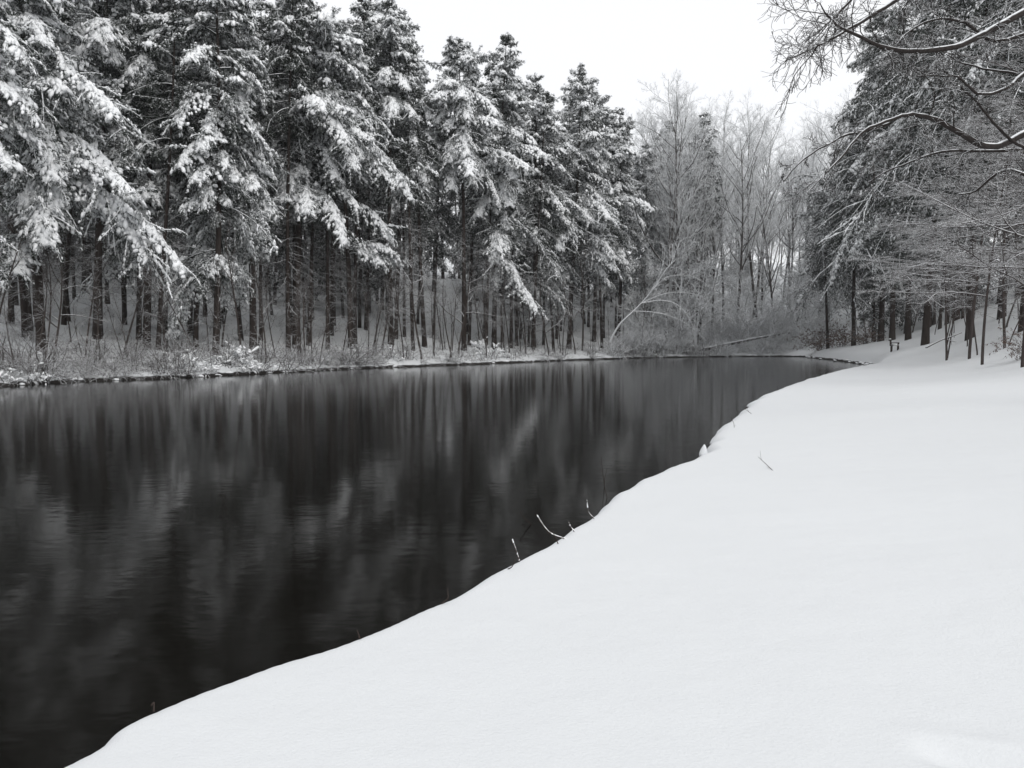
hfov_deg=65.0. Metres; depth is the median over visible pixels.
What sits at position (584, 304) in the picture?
forest pine
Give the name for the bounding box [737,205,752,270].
hardwood tree
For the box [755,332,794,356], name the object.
shrub
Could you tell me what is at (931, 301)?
forest pine
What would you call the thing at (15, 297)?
forest pine
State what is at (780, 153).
hardwood tree
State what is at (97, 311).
sapling
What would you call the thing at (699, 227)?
forest pine
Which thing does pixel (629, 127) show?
forest pine
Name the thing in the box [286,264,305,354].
sapling
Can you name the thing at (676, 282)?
hardwood tree
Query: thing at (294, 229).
forest pine
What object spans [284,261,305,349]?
sapling
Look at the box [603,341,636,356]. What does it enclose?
shrub
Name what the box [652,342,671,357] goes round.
shrub
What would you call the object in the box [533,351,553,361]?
shrub
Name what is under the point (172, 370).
shrub
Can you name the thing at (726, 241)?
hardwood tree
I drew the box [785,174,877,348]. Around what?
hemlock tree
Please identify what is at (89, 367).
shrub
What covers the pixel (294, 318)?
sapling
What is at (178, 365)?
shrub
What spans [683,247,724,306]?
hardwood tree
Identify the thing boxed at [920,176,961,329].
forest pine
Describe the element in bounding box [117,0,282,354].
pine tree
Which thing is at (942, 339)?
fallen branch
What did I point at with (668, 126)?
forest pine
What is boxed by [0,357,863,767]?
water
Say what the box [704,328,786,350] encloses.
fallen log
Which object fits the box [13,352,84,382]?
shrub
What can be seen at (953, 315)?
sapling
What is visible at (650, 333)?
shrub
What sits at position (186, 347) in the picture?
shrub
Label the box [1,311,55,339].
shrub
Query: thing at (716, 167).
hardwood tree
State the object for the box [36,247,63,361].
sapling
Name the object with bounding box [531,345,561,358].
shrub
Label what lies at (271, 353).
shrub
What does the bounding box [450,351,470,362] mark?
shrub
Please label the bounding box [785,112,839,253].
hardwood tree
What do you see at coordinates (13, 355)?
shrub
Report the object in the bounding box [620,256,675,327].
bare tree
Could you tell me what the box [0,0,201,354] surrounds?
pine tree
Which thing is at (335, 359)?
shrub
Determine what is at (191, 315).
forest pine
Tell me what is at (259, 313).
sapling
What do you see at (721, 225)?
hardwood tree
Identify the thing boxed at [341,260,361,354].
sapling
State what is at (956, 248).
bare tree
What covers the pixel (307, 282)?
sapling
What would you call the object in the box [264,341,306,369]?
shrub
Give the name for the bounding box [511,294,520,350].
sapling
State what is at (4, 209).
forest pine
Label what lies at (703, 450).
snowy rock
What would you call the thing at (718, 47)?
sky
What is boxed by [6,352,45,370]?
shrub
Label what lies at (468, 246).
forest pine
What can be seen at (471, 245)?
forest pine
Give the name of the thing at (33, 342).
shrub
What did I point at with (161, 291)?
bare tree
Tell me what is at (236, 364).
shrub
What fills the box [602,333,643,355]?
shrub
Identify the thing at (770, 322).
shrub
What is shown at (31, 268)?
forest pine
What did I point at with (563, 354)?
shrub
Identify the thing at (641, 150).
hardwood tree
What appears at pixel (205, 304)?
forest pine
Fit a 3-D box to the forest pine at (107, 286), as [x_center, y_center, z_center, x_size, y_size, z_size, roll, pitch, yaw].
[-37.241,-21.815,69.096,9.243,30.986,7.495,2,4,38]
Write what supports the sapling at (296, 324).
on the ground
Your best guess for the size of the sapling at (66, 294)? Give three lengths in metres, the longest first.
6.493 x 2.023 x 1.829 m
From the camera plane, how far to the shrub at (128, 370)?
40.71 m
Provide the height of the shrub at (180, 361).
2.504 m
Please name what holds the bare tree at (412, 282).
on the ground
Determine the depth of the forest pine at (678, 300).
109.82 m
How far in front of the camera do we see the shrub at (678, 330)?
103.07 m
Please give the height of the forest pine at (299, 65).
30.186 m
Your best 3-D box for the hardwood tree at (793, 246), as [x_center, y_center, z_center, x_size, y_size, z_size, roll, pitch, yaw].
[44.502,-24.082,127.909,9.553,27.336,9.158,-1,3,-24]
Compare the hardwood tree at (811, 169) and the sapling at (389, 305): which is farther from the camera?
the hardwood tree at (811, 169)
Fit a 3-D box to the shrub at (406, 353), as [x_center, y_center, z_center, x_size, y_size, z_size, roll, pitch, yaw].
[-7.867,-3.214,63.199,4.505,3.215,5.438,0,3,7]
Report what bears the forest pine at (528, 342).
on the ground
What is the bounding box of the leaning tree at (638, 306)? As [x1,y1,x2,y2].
[609,237,729,354]
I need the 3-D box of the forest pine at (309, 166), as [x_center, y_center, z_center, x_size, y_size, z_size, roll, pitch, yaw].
[-15.368,-16.363,65.457,7.840,27.533,7.433,1,4,3]
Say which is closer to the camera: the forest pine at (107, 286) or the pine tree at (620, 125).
the forest pine at (107, 286)
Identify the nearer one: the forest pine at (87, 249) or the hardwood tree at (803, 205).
the forest pine at (87, 249)
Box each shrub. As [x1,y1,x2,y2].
[0,308,20,325]
[0,317,91,383]
[0,319,69,364]
[0,329,73,381]
[0,333,41,370]
[0,334,77,382]
[0,340,35,370]
[0,344,77,364]
[0,355,33,385]
[0,365,36,384]
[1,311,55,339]
[1,340,107,379]
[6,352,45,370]
[12,349,66,373]
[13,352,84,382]
[17,362,52,384]
[46,319,149,369]
[48,345,98,361]
[56,350,146,381]
[57,329,144,368]
[57,356,101,381]
[60,335,126,370]
[60,338,92,352]
[65,355,116,375]
[75,331,120,352]
[79,352,142,380]
[84,329,155,366]
[88,340,147,371]
[101,330,131,342]
[104,331,158,366]
[108,353,152,379]
[110,342,157,371]
[112,345,156,367]
[114,341,190,367]
[123,343,170,367]
[129,338,200,379]
[132,337,151,349]
[132,350,175,378]
[137,321,221,366]
[140,330,196,362]
[141,341,198,378]
[147,320,212,362]
[149,349,192,369]
[153,337,205,362]
[153,353,192,376]
[159,343,212,377]
[163,352,207,376]
[171,350,220,371]
[175,351,220,373]
[178,333,206,346]
[183,334,263,359]
[187,321,259,366]
[190,356,222,376]
[198,338,241,367]
[198,341,258,366]
[214,344,251,371]
[219,325,307,372]
[227,320,303,358]
[229,352,260,369]
[236,354,278,373]
[241,340,277,359]
[243,342,291,363]
[261,343,315,373]
[261,344,303,360]
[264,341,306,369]
[279,319,347,361]
[279,343,330,366]
[282,337,330,370]
[292,343,348,371]
[309,339,372,369]
[316,338,349,361]
[316,346,355,368]
[318,327,388,366]
[320,338,369,366]
[321,338,404,368]
[324,340,391,368]
[332,349,364,368]
[343,343,395,363]
[349,335,386,358]
[359,348,391,367]
[361,327,385,336]
[382,323,438,359]
[383,347,412,359]
[387,351,405,363]
[395,340,421,360]
[414,353,438,365]
[422,344,440,358]
[433,347,460,365]
[440,348,471,364]
[442,345,471,361]
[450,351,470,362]
[453,336,482,357]
[463,345,496,362]
[470,336,517,356]
[473,338,504,359]
[492,346,513,357]
[500,340,529,362]
[509,339,533,360]
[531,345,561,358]
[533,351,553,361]
[539,344,563,360]
[545,347,583,359]
[551,347,571,359]
[576,336,604,354]
[579,345,601,359]
[580,343,603,359]
[594,332,639,358]
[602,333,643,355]
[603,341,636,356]
[604,340,636,355]
[608,320,659,353]
[610,316,650,341]
[616,329,655,356]
[618,315,661,347]
[624,321,679,356]
[632,339,656,357]
[638,337,667,357]
[643,327,688,355]
[644,332,692,354]
[647,313,693,341]
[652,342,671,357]
[654,314,703,348]
[657,328,694,349]
[657,335,699,356]
[668,342,694,354]
[675,346,705,356]
[694,317,724,333]
[697,326,717,343]
[700,316,739,342]
[702,330,724,344]
[704,308,735,332]
[705,330,746,356]
[712,311,767,340]
[718,332,752,353]
[720,337,748,356]
[731,333,783,356]
[735,308,765,330]
[748,312,781,343]
[752,306,796,339]
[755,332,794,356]
[782,321,818,349]
[784,318,848,355]
[804,314,843,334]
[812,318,856,347]
[835,319,885,344]
[981,323,1021,359]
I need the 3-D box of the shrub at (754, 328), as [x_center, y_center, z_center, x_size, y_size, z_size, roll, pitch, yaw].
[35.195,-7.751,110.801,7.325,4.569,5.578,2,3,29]
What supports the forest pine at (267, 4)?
on the ground
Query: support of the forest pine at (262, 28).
on the ground
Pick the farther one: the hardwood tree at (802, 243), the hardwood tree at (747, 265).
the hardwood tree at (747, 265)
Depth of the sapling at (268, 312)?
55.63 m
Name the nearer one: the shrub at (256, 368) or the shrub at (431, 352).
the shrub at (256, 368)
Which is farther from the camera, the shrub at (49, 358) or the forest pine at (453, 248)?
the forest pine at (453, 248)
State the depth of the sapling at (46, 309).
40.99 m
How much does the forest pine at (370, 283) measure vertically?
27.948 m
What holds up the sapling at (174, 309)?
on the ground
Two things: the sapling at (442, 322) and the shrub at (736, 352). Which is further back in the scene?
the shrub at (736, 352)
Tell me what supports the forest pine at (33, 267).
on the ground
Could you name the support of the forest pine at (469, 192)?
on the ground
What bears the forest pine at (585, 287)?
on the ground
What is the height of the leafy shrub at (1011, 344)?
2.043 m
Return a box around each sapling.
[0,202,31,314]
[0,290,15,361]
[35,254,60,363]
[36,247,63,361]
[50,240,85,342]
[68,304,81,353]
[84,229,122,354]
[87,287,112,348]
[90,271,108,360]
[99,291,125,359]
[105,283,136,351]
[124,222,166,352]
[125,264,160,351]
[148,256,195,355]
[158,300,167,351]
[196,285,213,350]
[204,255,236,353]
[207,222,242,357]
[221,233,245,346]
[243,253,276,362]
[253,269,280,355]
[253,273,266,349]
[257,279,266,344]
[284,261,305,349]
[285,286,305,354]
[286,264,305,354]
[292,300,300,346]
[295,267,313,354]
[299,298,314,341]
[304,274,323,363]
[319,278,344,363]
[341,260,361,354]
[341,290,357,361]
[359,278,376,353]
[370,245,406,354]
[372,284,396,352]
[372,289,385,349]
[373,265,396,347]
[374,307,385,355]
[378,259,404,357]
[380,292,396,352]
[420,281,437,347]
[423,263,441,355]
[427,274,442,349]
[433,273,451,355]
[441,295,446,348]
[444,291,457,356]
[451,283,460,352]
[467,267,479,349]
[468,268,485,338]
[470,264,488,357]
[474,303,485,348]
[494,274,509,351]
[498,279,507,349]
[507,266,528,352]
[510,295,524,345]
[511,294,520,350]
[525,303,534,351]
[550,313,561,348]
[552,290,573,354]
[553,281,563,348]
[554,267,581,353]
[591,316,602,350]
[617,294,627,332]
[853,298,861,337]
[911,279,925,332]
[931,283,948,334]
[939,273,962,336]
[947,271,963,355]
[947,290,963,341]
[948,273,965,325]
[951,240,966,301]
[957,274,970,345]
[962,269,980,354]
[995,256,1019,323]
[1001,203,1023,308]
[1006,257,1019,327]
[1008,295,1023,345]
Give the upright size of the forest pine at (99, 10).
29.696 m
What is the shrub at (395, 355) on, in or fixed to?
on the ground
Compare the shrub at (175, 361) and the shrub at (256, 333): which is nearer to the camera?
the shrub at (175, 361)
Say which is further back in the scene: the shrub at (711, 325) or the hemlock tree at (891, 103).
the shrub at (711, 325)
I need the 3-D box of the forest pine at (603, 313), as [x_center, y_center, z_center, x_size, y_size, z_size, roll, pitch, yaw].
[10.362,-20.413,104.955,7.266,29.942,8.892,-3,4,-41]
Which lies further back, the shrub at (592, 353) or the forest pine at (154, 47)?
the shrub at (592, 353)
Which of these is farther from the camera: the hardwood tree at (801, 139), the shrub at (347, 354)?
the hardwood tree at (801, 139)
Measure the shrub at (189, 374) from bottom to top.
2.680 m
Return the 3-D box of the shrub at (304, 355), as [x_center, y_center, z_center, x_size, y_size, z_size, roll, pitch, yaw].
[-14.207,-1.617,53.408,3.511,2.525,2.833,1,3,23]
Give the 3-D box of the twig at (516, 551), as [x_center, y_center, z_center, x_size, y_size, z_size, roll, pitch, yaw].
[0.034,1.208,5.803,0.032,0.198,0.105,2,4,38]
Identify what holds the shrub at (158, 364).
on the ground
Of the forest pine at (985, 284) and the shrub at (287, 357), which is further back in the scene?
the forest pine at (985, 284)
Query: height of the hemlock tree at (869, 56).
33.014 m
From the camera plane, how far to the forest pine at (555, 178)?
89.23 m
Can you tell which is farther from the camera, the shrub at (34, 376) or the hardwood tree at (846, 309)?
the hardwood tree at (846, 309)
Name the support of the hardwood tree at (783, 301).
on the ground
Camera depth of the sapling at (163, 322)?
47.49 m
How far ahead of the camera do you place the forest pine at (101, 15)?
53.52 m
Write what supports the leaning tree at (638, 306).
on the ground
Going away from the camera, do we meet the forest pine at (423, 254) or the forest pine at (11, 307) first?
the forest pine at (11, 307)
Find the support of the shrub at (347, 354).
on the ground
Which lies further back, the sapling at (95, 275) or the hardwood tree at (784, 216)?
the hardwood tree at (784, 216)
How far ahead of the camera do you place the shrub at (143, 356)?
43.64 m
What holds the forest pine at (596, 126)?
on the ground
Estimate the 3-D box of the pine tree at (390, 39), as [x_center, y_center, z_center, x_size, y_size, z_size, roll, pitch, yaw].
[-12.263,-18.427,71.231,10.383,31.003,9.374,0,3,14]
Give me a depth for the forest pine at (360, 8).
68.04 m
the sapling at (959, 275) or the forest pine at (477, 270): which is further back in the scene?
the forest pine at (477, 270)
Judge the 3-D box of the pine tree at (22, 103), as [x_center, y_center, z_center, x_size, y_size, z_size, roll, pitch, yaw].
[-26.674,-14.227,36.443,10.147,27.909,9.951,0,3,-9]
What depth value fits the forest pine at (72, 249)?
69.22 m
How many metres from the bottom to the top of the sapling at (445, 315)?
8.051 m
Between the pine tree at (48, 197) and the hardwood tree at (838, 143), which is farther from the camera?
the hardwood tree at (838, 143)
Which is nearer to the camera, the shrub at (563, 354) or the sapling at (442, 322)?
the sapling at (442, 322)
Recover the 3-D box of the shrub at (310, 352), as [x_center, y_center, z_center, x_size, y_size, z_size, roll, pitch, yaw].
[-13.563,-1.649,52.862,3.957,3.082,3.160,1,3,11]
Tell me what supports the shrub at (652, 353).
on the ground
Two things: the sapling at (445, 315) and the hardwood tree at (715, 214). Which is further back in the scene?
the hardwood tree at (715, 214)
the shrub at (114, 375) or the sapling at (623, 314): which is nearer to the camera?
the shrub at (114, 375)
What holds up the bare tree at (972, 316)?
on the ground
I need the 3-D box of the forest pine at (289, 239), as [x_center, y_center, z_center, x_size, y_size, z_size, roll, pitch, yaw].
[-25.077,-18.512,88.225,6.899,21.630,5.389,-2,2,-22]
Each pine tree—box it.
[0,0,56,324]
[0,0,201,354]
[3,0,180,338]
[67,0,208,346]
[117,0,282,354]
[163,0,289,353]
[254,0,389,348]
[301,19,437,348]
[341,0,428,344]
[346,56,444,347]
[422,35,539,350]
[457,31,560,349]
[498,73,587,347]
[542,63,627,348]
[575,107,643,339]
[577,94,663,341]
[611,143,679,333]
[653,195,691,326]
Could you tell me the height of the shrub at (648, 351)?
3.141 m
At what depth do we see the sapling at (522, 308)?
79.11 m
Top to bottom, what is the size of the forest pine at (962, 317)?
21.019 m
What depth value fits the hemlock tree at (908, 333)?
72.03 m
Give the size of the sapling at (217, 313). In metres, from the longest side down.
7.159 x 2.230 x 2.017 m
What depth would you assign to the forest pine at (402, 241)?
80.17 m
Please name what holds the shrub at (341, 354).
on the ground
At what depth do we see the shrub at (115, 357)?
41.09 m
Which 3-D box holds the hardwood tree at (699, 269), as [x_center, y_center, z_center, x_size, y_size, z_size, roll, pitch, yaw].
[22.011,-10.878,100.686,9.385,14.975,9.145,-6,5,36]
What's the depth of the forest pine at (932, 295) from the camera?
100.58 m
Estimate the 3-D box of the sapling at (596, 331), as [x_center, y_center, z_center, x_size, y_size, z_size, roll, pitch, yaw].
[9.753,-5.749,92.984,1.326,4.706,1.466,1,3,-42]
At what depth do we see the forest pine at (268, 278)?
80.44 m
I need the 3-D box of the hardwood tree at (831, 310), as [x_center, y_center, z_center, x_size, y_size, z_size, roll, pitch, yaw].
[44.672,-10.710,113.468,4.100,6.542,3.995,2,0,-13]
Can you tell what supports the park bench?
on the ground
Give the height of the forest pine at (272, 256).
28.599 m
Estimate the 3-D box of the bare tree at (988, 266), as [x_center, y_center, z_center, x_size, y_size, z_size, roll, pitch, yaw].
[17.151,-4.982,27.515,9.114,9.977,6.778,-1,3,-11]
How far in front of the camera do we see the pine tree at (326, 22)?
60.95 m
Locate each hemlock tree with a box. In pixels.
[781,24,940,340]
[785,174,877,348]
[813,94,921,345]
[817,0,1023,340]
[819,0,1023,345]
[830,7,985,341]
[836,15,966,340]
[857,0,1000,320]
[897,0,1023,332]
[903,0,1023,319]
[935,0,1023,228]
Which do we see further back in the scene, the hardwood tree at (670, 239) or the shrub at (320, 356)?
the hardwood tree at (670, 239)
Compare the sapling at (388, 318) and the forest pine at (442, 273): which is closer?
the sapling at (388, 318)
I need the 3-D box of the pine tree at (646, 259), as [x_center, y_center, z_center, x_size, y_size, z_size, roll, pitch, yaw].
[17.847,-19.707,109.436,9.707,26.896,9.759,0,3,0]
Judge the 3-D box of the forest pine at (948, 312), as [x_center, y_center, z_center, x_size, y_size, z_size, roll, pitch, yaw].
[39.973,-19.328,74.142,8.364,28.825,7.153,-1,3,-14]
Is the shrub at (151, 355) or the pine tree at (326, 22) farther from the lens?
the pine tree at (326, 22)
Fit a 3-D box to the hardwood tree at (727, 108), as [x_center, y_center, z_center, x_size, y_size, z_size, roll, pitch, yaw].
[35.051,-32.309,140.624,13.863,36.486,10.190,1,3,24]
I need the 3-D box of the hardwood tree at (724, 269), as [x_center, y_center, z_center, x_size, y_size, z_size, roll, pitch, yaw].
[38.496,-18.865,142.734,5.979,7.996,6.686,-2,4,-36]
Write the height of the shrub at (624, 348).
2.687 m
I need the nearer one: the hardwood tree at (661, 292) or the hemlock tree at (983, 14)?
the hemlock tree at (983, 14)
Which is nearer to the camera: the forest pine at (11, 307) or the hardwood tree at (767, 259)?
the forest pine at (11, 307)
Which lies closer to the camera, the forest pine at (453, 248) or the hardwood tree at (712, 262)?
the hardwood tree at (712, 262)
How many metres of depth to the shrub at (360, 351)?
56.88 m
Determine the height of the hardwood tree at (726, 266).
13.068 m
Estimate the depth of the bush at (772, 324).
105.42 m
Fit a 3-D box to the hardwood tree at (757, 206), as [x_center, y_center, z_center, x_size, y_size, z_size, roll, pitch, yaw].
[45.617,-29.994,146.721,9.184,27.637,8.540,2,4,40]
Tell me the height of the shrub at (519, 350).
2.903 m
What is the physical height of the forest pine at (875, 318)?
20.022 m
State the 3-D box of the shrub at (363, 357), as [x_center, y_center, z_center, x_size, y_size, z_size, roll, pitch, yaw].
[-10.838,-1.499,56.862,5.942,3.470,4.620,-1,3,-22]
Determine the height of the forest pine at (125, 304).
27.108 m
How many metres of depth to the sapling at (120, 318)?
44.67 m
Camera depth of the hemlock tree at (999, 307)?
59.75 m
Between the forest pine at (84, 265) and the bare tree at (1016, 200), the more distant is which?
the forest pine at (84, 265)
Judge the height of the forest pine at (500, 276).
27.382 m
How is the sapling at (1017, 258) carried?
on the ground
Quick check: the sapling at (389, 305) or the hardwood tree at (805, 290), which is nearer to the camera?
the sapling at (389, 305)
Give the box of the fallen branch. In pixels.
[925,332,961,347]
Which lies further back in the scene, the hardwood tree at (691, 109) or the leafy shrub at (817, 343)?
the hardwood tree at (691, 109)
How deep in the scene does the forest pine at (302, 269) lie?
75.00 m
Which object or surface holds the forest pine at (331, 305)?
on the ground
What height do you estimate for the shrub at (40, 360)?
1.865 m
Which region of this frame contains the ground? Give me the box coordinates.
[0,232,1023,767]
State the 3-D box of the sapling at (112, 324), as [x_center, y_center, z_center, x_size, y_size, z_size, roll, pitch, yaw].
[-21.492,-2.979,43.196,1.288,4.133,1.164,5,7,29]
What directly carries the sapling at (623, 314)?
on the ground
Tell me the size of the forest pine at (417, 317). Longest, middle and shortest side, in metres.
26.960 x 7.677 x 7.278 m
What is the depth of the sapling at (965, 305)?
50.33 m
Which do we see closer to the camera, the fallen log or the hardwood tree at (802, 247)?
the fallen log
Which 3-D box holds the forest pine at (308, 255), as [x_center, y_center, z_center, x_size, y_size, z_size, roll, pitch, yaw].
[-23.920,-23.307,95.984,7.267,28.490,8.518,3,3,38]
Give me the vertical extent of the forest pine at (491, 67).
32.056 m
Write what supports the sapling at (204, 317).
on the ground
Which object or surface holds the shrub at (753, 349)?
on the ground
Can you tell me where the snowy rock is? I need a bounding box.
[699,444,707,456]
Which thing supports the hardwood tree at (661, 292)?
on the ground
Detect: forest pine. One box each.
[0,2,63,330]
[0,12,59,336]
[0,33,48,323]
[0,175,9,255]
[0,175,48,305]
[2,7,74,326]
[3,8,69,316]
[8,4,93,324]
[30,224,69,282]
[43,4,93,295]
[45,102,86,321]
[51,204,116,276]
[59,190,90,297]
[66,188,127,281]
[66,190,114,269]
[67,0,124,335]
[69,15,142,296]
[70,5,94,290]
[74,4,131,303]
[85,0,210,349]
[89,1,166,339]
[96,0,146,324]
[96,0,198,345]
[127,165,177,287]
[130,10,228,349]
[135,10,213,344]
[144,11,201,336]
[158,42,263,340]
[159,70,188,280]
[162,171,188,276]
[166,17,275,335]
[185,43,228,316]
[187,43,248,323]
[219,0,309,314]
[228,198,247,264]
[233,115,289,314]
[240,16,288,339]
[243,220,292,304]
[248,0,325,350]
[254,134,290,287]
[261,134,320,327]
[265,65,348,334]
[266,29,357,348]
[266,45,321,325]
[268,223,309,275]
[271,4,375,345]
[272,120,315,300]
[281,213,325,303]
[301,81,351,335]
[303,193,342,318]
[303,219,349,284]
[306,83,356,317]
[307,180,355,324]
[314,219,354,304]
[314,223,353,304]
[322,186,365,317]
[329,177,377,300]
[331,0,386,343]
[336,151,426,329]
[336,189,387,312]
[338,193,380,305]
[343,87,379,327]
[352,191,402,309]
[363,132,426,336]
[364,190,434,319]
[366,206,387,303]
[372,7,454,338]
[372,144,414,307]
[377,48,453,350]
[396,196,432,272]
[401,196,430,283]
[404,119,458,323]
[405,95,454,291]
[411,133,467,333]
[422,112,458,278]
[435,68,485,333]
[439,197,484,291]
[447,182,461,278]
[449,80,522,344]
[450,188,474,276]
[453,216,484,276]
[454,85,521,344]
[455,123,519,340]
[457,192,489,299]
[459,56,507,336]
[465,77,537,347]
[490,261,522,312]
[493,109,563,345]
[505,91,566,348]
[506,176,527,332]
[514,134,539,338]
[515,161,543,346]
[530,123,595,349]
[537,125,565,344]
[538,123,581,338]
[552,142,585,330]
[559,92,591,331]
[565,116,581,308]
[567,116,629,348]
[567,117,586,305]
[570,109,619,337]
[574,126,598,326]
[574,275,591,323]
[576,252,592,300]
[605,263,625,307]
[606,141,646,335]
[607,117,642,300]
[638,129,671,286]
[643,144,663,232]
[648,120,683,244]
[657,137,716,314]
[669,133,716,326]
[680,112,727,339]
[686,173,721,321]
[856,230,901,341]
[856,250,918,323]
[857,179,904,340]
[875,251,933,333]
[887,246,922,325]
[896,254,936,325]
[912,247,947,326]
[916,243,959,325]
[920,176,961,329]
[922,229,965,324]
[922,242,950,324]
[936,228,984,310]
[948,159,990,318]
[963,240,997,309]
[980,238,1022,303]
[1012,207,1023,298]
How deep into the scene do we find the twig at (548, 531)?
6.45 m
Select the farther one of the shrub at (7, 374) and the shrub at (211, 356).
the shrub at (211, 356)
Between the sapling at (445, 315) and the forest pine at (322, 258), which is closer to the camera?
the sapling at (445, 315)
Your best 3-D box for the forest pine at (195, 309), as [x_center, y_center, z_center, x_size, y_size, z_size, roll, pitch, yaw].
[-21.031,-14.583,53.116,7.447,25.774,6.437,2,4,35]
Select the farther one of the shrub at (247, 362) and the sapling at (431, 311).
the sapling at (431, 311)
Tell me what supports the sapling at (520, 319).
on the ground
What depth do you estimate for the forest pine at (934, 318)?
86.35 m
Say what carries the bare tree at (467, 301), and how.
on the ground
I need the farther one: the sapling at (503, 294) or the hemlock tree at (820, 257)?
the hemlock tree at (820, 257)
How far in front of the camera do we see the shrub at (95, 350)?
41.03 m
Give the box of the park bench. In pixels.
[889,338,900,351]
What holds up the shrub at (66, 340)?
on the ground
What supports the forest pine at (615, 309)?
on the ground
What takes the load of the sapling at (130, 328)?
on the ground
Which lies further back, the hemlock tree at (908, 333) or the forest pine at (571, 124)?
the forest pine at (571, 124)
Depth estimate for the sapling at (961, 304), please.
55.84 m
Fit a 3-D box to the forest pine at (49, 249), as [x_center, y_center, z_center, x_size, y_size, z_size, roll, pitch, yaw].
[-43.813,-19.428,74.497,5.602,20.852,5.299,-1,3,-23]
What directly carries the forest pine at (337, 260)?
on the ground
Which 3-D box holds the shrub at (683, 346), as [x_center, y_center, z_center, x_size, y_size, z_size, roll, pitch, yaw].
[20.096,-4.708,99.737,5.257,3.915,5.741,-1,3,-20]
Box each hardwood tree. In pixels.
[605,265,683,350]
[621,86,712,340]
[625,103,706,288]
[628,109,662,273]
[629,69,721,339]
[636,88,720,327]
[645,290,696,347]
[647,236,718,342]
[648,136,720,350]
[649,108,730,343]
[649,251,690,314]
[652,99,699,280]
[653,250,704,327]
[658,287,696,328]
[677,96,738,317]
[677,252,738,348]
[681,105,737,297]
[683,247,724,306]
[696,156,734,329]
[699,140,732,291]
[701,89,785,326]
[703,286,722,311]
[704,103,791,326]
[704,128,749,314]
[709,89,753,294]
[710,240,757,312]
[710,254,768,305]
[713,126,737,225]
[715,256,749,294]
[716,270,788,343]
[717,249,758,295]
[718,125,756,281]
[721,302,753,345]
[722,224,737,262]
[722,242,764,290]
[723,175,743,246]
[728,122,776,263]
[731,256,763,313]
[732,129,801,316]
[733,168,796,333]
[735,102,809,309]
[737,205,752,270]
[737,262,784,324]
[744,150,786,263]
[750,277,769,304]
[753,138,811,283]
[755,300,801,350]
[757,296,800,338]
[758,161,788,278]
[759,124,819,296]
[760,149,808,273]
[766,147,817,313]
[767,261,833,342]
[770,185,787,275]
[778,236,847,297]
[778,261,817,316]
[778,279,822,342]
[779,239,851,324]
[779,277,837,338]
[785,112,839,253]
[786,152,823,272]
[786,267,819,314]
[788,116,831,228]
[788,253,819,311]
[789,238,840,292]
[791,132,847,321]
[791,158,823,240]
[793,227,818,288]
[793,228,847,311]
[796,94,868,315]
[798,82,871,317]
[802,243,864,327]
[813,289,842,325]
[822,105,851,302]
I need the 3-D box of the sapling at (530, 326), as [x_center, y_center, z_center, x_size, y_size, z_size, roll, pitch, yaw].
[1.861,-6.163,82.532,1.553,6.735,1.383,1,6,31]
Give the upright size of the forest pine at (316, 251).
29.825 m
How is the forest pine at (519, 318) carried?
on the ground
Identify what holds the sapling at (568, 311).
on the ground
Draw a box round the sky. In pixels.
[73,0,1015,263]
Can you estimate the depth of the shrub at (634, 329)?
100.80 m
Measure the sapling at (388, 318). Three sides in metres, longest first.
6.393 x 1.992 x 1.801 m
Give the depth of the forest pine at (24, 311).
48.06 m
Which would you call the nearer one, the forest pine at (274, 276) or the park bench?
the park bench
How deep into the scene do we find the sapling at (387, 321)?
66.89 m
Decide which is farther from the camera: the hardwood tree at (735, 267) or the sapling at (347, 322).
the hardwood tree at (735, 267)
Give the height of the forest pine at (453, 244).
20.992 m
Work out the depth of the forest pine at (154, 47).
50.21 m
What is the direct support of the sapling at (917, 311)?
on the ground
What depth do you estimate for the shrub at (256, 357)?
51.71 m
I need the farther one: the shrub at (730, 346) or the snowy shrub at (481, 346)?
the shrub at (730, 346)
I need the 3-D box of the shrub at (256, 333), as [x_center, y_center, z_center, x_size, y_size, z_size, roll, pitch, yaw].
[-16.074,-2.741,51.825,4.933,2.916,4.087,1,3,15]
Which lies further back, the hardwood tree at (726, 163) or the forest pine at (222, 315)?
the hardwood tree at (726, 163)
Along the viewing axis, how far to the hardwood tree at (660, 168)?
109.69 m
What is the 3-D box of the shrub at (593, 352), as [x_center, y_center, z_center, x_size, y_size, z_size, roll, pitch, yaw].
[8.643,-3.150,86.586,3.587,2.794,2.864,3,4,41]
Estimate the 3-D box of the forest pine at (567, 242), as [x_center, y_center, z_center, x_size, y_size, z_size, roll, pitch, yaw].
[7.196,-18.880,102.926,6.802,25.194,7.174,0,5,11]
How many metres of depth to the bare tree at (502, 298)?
75.82 m
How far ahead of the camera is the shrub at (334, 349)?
57.46 m
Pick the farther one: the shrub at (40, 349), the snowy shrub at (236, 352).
the snowy shrub at (236, 352)
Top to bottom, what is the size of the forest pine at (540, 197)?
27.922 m
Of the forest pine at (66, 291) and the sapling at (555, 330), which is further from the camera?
the sapling at (555, 330)
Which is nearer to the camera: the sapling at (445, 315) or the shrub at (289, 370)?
the shrub at (289, 370)
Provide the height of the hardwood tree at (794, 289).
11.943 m
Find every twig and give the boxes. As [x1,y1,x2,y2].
[512,539,519,561]
[536,514,565,538]
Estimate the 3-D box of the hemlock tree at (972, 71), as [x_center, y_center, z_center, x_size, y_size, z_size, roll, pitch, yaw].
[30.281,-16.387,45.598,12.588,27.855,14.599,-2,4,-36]
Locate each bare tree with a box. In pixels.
[15,244,112,360]
[135,220,190,356]
[370,201,450,358]
[375,265,414,355]
[426,237,507,353]
[482,255,521,352]
[510,262,572,353]
[561,236,612,350]
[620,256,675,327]
[758,0,1023,214]
[834,102,1023,358]
[852,82,1023,367]
[858,120,1023,364]
[866,176,1023,360]
[869,0,1023,255]
[873,113,1023,347]
[926,47,1023,270]

